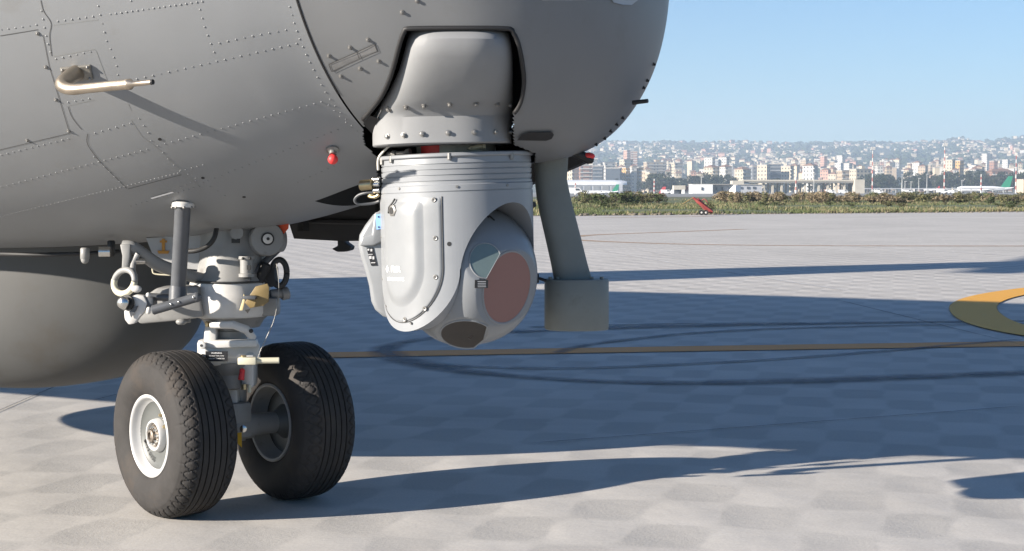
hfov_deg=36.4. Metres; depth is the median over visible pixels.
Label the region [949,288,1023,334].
turning circle line
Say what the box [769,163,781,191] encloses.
apartment block
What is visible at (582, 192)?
bush
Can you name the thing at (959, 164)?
apartment block
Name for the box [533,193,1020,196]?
taxiway
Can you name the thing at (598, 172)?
apartment block
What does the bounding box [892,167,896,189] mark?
apartment block
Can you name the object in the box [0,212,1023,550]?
apron
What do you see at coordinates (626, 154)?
apartment block
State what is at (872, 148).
light mast
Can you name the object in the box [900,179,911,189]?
tree
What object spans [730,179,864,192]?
elevated road
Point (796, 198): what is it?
bush
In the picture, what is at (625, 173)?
apartment block
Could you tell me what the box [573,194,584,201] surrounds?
bush
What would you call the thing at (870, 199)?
bush
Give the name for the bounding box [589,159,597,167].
apartment block
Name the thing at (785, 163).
houses
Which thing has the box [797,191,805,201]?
bush
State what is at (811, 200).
bush
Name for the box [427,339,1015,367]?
painted line
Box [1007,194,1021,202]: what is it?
bush
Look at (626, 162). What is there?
apartment block
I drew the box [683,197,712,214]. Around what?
hand trolley
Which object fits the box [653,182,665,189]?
tree
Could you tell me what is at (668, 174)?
tree
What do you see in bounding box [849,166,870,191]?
apartment block
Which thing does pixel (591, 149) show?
roofs
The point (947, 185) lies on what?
tree
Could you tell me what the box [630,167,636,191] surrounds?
apartment block
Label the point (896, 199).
bush
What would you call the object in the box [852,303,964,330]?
slab joint
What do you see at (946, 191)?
van
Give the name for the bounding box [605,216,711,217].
guide line
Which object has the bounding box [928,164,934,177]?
apartment block
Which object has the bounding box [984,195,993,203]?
bush
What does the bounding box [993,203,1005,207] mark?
bush
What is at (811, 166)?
window
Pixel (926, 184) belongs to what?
tree
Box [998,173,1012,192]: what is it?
tree
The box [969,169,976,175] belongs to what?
tree
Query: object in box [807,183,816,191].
tree
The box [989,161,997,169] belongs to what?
apartment block
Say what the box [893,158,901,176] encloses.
apartment block
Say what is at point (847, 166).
apartment block
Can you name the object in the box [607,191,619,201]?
bush
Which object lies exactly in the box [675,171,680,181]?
apartment block
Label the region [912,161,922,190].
apartment block
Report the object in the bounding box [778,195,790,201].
bush
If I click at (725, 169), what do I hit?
apartment block
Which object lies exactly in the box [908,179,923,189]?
tree
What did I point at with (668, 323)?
tyre mark
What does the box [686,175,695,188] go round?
tree
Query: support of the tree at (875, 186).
on the ground at (774, 192)
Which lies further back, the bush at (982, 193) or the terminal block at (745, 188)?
the terminal block at (745, 188)
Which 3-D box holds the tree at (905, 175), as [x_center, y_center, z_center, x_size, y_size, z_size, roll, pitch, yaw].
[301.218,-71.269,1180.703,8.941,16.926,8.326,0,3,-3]
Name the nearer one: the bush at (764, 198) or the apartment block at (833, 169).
the bush at (764, 198)
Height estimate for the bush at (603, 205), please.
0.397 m
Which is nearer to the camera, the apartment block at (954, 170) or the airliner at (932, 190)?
the airliner at (932, 190)
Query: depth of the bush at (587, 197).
109.02 m
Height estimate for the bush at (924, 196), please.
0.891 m
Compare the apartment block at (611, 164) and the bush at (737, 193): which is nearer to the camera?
the bush at (737, 193)
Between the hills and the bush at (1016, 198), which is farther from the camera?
the hills
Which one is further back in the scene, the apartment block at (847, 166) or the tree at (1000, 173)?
the apartment block at (847, 166)
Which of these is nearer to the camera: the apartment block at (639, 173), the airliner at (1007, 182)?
the airliner at (1007, 182)
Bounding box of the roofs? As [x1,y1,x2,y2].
[588,138,1023,171]
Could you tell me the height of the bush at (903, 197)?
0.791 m
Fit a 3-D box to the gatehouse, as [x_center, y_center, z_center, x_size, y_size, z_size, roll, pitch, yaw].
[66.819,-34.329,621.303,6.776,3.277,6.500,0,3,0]
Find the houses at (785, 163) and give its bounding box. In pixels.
[589,136,1023,183]
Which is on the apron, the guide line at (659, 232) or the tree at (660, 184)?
the guide line at (659, 232)
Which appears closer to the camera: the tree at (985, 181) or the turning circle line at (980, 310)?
the turning circle line at (980, 310)
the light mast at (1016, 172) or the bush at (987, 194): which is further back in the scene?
the light mast at (1016, 172)
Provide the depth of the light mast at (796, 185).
688.64 m
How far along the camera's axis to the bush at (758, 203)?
96.94 m
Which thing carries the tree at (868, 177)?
on the ground at (774, 192)
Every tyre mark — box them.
[375,320,1023,383]
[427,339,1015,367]
[532,322,796,326]
[559,324,935,351]
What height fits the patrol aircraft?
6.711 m
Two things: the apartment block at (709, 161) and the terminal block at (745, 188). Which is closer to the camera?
the terminal block at (745, 188)
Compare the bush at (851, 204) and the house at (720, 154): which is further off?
the house at (720, 154)
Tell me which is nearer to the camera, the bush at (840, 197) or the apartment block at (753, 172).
the bush at (840, 197)
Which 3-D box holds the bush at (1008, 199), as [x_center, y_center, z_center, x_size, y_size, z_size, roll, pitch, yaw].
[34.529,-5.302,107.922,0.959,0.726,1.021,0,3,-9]
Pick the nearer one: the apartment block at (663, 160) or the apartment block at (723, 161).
the apartment block at (723, 161)
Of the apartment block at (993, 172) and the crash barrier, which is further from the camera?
the apartment block at (993, 172)
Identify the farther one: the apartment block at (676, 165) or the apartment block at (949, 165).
the apartment block at (676, 165)
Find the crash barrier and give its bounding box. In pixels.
[865,188,1011,192]
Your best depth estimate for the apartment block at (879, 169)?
1629.13 m
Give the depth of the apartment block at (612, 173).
1471.25 m
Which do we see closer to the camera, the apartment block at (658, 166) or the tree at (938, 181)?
the tree at (938, 181)
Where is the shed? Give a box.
[688,184,740,193]
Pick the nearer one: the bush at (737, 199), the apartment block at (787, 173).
the bush at (737, 199)
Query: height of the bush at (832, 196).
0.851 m
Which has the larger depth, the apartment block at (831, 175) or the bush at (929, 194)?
the apartment block at (831, 175)
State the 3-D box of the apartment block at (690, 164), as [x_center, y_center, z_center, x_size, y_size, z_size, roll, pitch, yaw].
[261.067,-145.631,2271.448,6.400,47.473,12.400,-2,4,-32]
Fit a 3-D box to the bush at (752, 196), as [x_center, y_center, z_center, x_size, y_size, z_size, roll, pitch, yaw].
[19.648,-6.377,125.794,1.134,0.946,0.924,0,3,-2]
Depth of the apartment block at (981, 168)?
1729.83 m
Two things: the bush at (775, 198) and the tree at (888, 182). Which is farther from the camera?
the tree at (888, 182)
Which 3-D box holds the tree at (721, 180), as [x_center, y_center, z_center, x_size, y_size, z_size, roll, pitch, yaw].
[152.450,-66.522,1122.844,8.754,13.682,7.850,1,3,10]
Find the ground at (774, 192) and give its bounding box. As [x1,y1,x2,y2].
[533,192,1013,215]
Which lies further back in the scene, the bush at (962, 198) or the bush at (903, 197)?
the bush at (962, 198)
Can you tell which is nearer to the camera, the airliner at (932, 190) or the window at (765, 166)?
the airliner at (932, 190)
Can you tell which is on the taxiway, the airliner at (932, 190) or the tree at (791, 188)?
the airliner at (932, 190)
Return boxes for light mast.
[795,177,796,192]
[870,147,874,191]
[942,143,947,188]
[980,174,981,192]
[1014,149,1018,192]
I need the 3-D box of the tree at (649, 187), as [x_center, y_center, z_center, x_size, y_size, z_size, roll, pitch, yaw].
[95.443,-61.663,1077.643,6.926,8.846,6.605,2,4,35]
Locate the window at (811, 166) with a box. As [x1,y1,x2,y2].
[803,166,814,190]
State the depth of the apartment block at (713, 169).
1442.50 m
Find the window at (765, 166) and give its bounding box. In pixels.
[758,166,769,190]
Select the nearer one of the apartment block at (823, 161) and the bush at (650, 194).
the bush at (650, 194)
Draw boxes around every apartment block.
[567,167,577,179]
[578,165,592,179]
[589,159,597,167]
[593,165,603,179]
[600,162,614,167]
[605,167,621,179]
[619,159,632,166]
[621,167,629,191]
[623,150,630,158]
[630,151,637,164]
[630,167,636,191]
[637,167,643,191]
[642,170,656,191]
[643,160,665,173]
[645,172,655,192]
[661,159,666,170]
[667,159,672,169]
[670,162,682,176]
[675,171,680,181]
[687,160,694,180]
[704,157,714,166]
[704,165,719,178]
[718,157,728,166]
[719,164,731,181]
[735,167,750,183]
[749,166,756,179]
[757,164,770,191]
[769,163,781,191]
[781,166,794,191]
[789,163,800,190]
[798,171,802,191]
[800,160,807,166]
[802,163,818,191]
[820,156,827,167]
[820,168,830,190]
[828,172,836,189]
[829,167,836,172]
[834,163,842,169]
[836,155,845,169]
[836,170,849,191]
[844,163,852,169]
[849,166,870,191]
[873,162,878,169]
[875,166,882,189]
[884,165,891,191]
[886,161,892,166]
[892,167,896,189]
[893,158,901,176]
[903,168,912,190]
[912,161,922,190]
[918,164,927,191]
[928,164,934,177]
[932,167,939,191]
[943,159,954,172]
[952,168,958,190]
[955,160,963,179]
[973,165,983,173]
[982,153,992,170]
[986,169,1013,191]
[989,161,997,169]
[1002,159,1009,168]
[1017,162,1022,172]
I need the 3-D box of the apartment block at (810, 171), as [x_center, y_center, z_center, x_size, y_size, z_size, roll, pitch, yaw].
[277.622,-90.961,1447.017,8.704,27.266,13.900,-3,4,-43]
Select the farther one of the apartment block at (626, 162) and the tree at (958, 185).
the apartment block at (626, 162)
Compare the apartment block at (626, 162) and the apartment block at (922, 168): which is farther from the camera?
the apartment block at (922, 168)
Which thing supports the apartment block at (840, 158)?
on the ground at (774, 192)
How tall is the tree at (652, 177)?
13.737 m
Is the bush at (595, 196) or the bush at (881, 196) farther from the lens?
the bush at (595, 196)
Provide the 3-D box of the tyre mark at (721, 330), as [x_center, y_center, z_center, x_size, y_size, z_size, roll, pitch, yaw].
[1.847,0.354,9.737,4.104,0.001,0.760,-2,4,-29]
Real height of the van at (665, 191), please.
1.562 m
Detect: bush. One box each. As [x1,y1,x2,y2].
[571,190,588,200]
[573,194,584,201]
[579,194,593,203]
[585,194,598,202]
[591,193,599,203]
[597,194,612,202]
[597,201,617,207]
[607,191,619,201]
[608,192,634,203]
[612,194,631,203]
[619,202,640,205]
[620,191,639,203]
[637,192,648,202]
[645,192,654,202]
[652,192,667,202]
[696,202,715,209]
[716,190,732,201]
[717,191,731,202]
[727,191,742,200]
[727,194,734,202]
[730,195,745,202]
[741,192,757,201]
[749,191,760,201]
[757,202,772,204]
[760,191,773,201]
[768,195,780,202]
[776,193,786,201]
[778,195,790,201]
[788,194,800,202]
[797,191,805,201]
[806,195,815,202]
[813,191,830,203]
[826,192,839,201]
[836,195,847,201]
[840,195,861,202]
[847,202,856,207]
[860,196,884,203]
[866,193,894,203]
[881,201,893,205]
[886,196,914,203]
[895,193,908,202]
[905,193,915,202]
[913,192,930,202]
[926,193,938,201]
[931,193,956,202]
[951,193,968,203]
[973,191,988,200]
[976,193,994,202]
[981,194,999,202]
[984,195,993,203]
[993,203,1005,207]
[996,194,1014,202]
[1002,194,1016,202]
[1003,200,1023,207]
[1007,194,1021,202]
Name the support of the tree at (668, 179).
on the ground at (774, 192)
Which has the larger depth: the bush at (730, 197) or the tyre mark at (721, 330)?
the bush at (730, 197)
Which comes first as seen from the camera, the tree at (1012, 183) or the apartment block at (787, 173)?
the tree at (1012, 183)
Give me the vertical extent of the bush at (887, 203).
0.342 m
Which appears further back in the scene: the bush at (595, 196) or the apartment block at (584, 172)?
the apartment block at (584, 172)
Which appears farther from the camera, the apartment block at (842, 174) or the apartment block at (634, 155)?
the apartment block at (634, 155)
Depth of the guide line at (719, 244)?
25.87 m
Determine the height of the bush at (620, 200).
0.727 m
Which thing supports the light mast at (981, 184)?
on the taxiway
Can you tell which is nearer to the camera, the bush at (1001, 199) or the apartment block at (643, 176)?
the bush at (1001, 199)
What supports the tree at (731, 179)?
on the ground at (774, 192)
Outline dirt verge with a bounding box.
[533,211,1023,215]
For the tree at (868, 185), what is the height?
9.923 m
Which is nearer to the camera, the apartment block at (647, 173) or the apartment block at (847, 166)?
the apartment block at (647, 173)
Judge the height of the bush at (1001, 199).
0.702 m
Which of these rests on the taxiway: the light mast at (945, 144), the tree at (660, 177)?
the light mast at (945, 144)
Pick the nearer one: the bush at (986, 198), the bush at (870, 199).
the bush at (870, 199)
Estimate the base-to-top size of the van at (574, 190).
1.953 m
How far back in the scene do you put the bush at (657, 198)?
118.12 m
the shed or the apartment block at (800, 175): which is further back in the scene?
the apartment block at (800, 175)
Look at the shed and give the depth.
633.34 m
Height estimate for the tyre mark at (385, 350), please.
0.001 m
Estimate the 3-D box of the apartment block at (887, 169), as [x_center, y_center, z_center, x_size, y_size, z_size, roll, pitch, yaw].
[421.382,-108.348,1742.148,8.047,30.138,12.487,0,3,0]
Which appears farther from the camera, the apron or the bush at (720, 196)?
the bush at (720, 196)
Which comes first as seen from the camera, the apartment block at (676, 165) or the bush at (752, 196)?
the bush at (752, 196)
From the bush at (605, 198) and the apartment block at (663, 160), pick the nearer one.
the bush at (605, 198)
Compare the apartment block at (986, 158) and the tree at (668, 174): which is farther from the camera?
the apartment block at (986, 158)
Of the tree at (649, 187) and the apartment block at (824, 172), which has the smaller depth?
the tree at (649, 187)
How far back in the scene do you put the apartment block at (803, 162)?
2276.41 m
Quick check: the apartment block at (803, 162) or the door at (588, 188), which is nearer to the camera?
the door at (588, 188)
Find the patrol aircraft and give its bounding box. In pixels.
[0,0,668,517]
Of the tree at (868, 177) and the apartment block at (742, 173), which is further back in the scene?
the apartment block at (742, 173)
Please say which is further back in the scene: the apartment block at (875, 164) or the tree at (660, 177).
the apartment block at (875, 164)
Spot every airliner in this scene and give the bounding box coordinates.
[586,184,618,192]
[924,186,939,192]
[957,176,1013,192]
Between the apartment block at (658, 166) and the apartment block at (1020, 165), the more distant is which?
the apartment block at (1020, 165)
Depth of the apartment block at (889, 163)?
2233.73 m
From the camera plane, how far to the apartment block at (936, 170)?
1619.55 m
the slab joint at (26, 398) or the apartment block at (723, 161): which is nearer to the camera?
the slab joint at (26, 398)
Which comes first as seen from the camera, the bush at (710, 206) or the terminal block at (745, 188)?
the bush at (710, 206)
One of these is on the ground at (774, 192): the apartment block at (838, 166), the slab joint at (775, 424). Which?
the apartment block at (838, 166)
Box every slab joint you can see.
[0,387,52,409]
[547,407,999,441]
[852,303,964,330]
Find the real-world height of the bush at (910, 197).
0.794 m
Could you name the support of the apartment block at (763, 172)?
on the ground at (774, 192)
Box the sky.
[512,0,1023,143]
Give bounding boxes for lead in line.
[328,341,1023,356]
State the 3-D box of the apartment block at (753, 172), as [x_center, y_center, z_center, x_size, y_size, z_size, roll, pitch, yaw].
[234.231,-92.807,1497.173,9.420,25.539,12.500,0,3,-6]
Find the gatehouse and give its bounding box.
[671,185,687,193]
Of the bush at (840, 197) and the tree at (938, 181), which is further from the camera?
the tree at (938, 181)
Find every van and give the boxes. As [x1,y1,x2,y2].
[569,188,581,194]
[661,190,670,193]
[838,190,847,193]
[936,189,948,193]
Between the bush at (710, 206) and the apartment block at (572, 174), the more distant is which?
the apartment block at (572, 174)
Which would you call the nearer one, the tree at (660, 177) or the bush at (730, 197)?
the bush at (730, 197)
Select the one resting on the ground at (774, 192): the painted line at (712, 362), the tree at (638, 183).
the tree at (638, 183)
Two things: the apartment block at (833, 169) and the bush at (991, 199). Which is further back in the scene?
the apartment block at (833, 169)
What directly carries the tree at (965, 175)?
on the ground at (774, 192)
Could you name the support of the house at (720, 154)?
on the hills
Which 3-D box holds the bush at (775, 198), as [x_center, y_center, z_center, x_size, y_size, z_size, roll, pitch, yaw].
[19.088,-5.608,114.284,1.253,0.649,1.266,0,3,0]
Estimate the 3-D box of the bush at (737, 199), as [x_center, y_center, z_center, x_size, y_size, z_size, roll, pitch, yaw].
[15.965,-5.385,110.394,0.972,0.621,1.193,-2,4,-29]
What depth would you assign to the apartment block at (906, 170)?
1623.49 m
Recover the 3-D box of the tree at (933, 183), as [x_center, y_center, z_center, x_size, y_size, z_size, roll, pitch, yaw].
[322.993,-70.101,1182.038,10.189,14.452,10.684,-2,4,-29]
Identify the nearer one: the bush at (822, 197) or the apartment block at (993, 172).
the bush at (822, 197)
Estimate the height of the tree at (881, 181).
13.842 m
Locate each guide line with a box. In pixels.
[581,229,740,236]
[582,240,860,245]
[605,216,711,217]
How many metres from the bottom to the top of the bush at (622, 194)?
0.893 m
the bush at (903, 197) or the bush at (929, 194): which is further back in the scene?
the bush at (929, 194)
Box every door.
[584,186,590,190]
[593,186,599,190]
[602,186,608,190]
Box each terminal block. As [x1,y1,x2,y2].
[734,184,762,193]
[1017,179,1023,192]
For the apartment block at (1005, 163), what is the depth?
2321.71 m
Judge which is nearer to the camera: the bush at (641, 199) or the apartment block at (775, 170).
the bush at (641, 199)
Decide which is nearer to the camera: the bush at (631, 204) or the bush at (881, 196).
the bush at (631, 204)
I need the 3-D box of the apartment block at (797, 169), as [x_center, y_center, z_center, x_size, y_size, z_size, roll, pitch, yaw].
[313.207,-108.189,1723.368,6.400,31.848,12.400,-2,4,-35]
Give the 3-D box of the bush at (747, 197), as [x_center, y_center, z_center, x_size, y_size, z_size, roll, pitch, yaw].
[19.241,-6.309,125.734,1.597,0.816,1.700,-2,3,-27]
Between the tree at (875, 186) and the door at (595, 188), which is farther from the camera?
the tree at (875, 186)
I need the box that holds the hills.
[532,137,1023,191]
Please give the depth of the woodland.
3886.44 m
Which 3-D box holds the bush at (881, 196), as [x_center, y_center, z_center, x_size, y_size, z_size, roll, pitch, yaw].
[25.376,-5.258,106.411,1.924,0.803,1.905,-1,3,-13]
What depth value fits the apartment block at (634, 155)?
2247.93 m
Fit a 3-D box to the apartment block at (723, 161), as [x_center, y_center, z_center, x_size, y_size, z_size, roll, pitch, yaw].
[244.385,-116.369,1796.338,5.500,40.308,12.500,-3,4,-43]
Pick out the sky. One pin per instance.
(791, 71)
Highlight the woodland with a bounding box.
[534,135,1023,186]
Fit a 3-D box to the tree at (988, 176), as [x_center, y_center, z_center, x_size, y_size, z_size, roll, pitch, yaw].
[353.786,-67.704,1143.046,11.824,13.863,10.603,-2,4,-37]
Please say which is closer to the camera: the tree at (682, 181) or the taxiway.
the taxiway
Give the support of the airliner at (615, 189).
on the taxiway
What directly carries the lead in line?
on the apron
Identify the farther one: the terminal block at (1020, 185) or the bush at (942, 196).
the terminal block at (1020, 185)
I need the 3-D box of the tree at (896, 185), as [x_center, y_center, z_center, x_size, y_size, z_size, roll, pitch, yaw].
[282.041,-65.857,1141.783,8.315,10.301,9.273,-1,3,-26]
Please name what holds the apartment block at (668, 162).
on the ground at (774, 192)
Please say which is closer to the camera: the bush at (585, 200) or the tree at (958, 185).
the bush at (585, 200)
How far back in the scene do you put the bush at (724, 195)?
117.33 m
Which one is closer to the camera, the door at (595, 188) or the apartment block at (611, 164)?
the door at (595, 188)
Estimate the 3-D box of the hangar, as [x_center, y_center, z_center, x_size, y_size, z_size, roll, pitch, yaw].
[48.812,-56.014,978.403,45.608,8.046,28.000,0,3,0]
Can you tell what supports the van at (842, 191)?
on the taxiway
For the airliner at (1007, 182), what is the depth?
877.74 m
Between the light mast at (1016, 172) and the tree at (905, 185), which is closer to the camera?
the light mast at (1016, 172)
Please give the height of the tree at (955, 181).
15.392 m
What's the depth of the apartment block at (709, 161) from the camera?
1792.43 m
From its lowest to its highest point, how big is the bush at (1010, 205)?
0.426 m
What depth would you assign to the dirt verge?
62.55 m
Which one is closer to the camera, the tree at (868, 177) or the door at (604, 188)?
the door at (604, 188)
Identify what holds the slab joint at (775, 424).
on the apron
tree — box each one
[636,180,644,191]
[642,173,657,192]
[645,181,653,192]
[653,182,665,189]
[656,174,664,191]
[663,177,673,189]
[665,172,671,181]
[680,179,691,192]
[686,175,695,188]
[692,176,703,183]
[703,172,713,183]
[707,174,718,183]
[718,174,728,183]
[727,177,736,183]
[787,183,794,192]
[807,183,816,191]
[865,173,871,184]
[865,179,876,192]
[870,179,881,189]
[871,173,887,189]
[883,175,894,192]
[892,179,902,192]
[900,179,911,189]
[903,171,912,189]
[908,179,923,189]
[923,170,932,187]
[930,174,941,192]
[936,177,947,187]
[942,172,951,189]
[946,172,959,189]
[955,175,965,187]
[961,171,978,192]
[965,173,976,192]
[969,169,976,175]
[978,179,987,185]
[985,174,998,185]
[988,178,998,186]
[997,171,1006,192]
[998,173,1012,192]
[1010,174,1019,192]
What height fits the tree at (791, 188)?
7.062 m
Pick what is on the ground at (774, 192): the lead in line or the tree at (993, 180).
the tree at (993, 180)
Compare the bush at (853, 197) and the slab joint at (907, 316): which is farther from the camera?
the bush at (853, 197)
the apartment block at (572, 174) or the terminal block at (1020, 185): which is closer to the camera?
the terminal block at (1020, 185)
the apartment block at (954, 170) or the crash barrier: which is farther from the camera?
the apartment block at (954, 170)
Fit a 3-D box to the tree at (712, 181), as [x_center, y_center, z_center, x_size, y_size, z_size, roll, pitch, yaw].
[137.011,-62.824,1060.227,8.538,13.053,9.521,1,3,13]
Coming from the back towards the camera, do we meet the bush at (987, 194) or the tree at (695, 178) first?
the tree at (695, 178)
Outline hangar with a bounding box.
[567,180,626,192]
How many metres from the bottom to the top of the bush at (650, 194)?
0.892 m
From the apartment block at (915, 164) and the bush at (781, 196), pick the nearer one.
the bush at (781, 196)
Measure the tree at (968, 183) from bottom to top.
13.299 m
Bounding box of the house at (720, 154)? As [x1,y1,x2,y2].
[718,152,725,156]

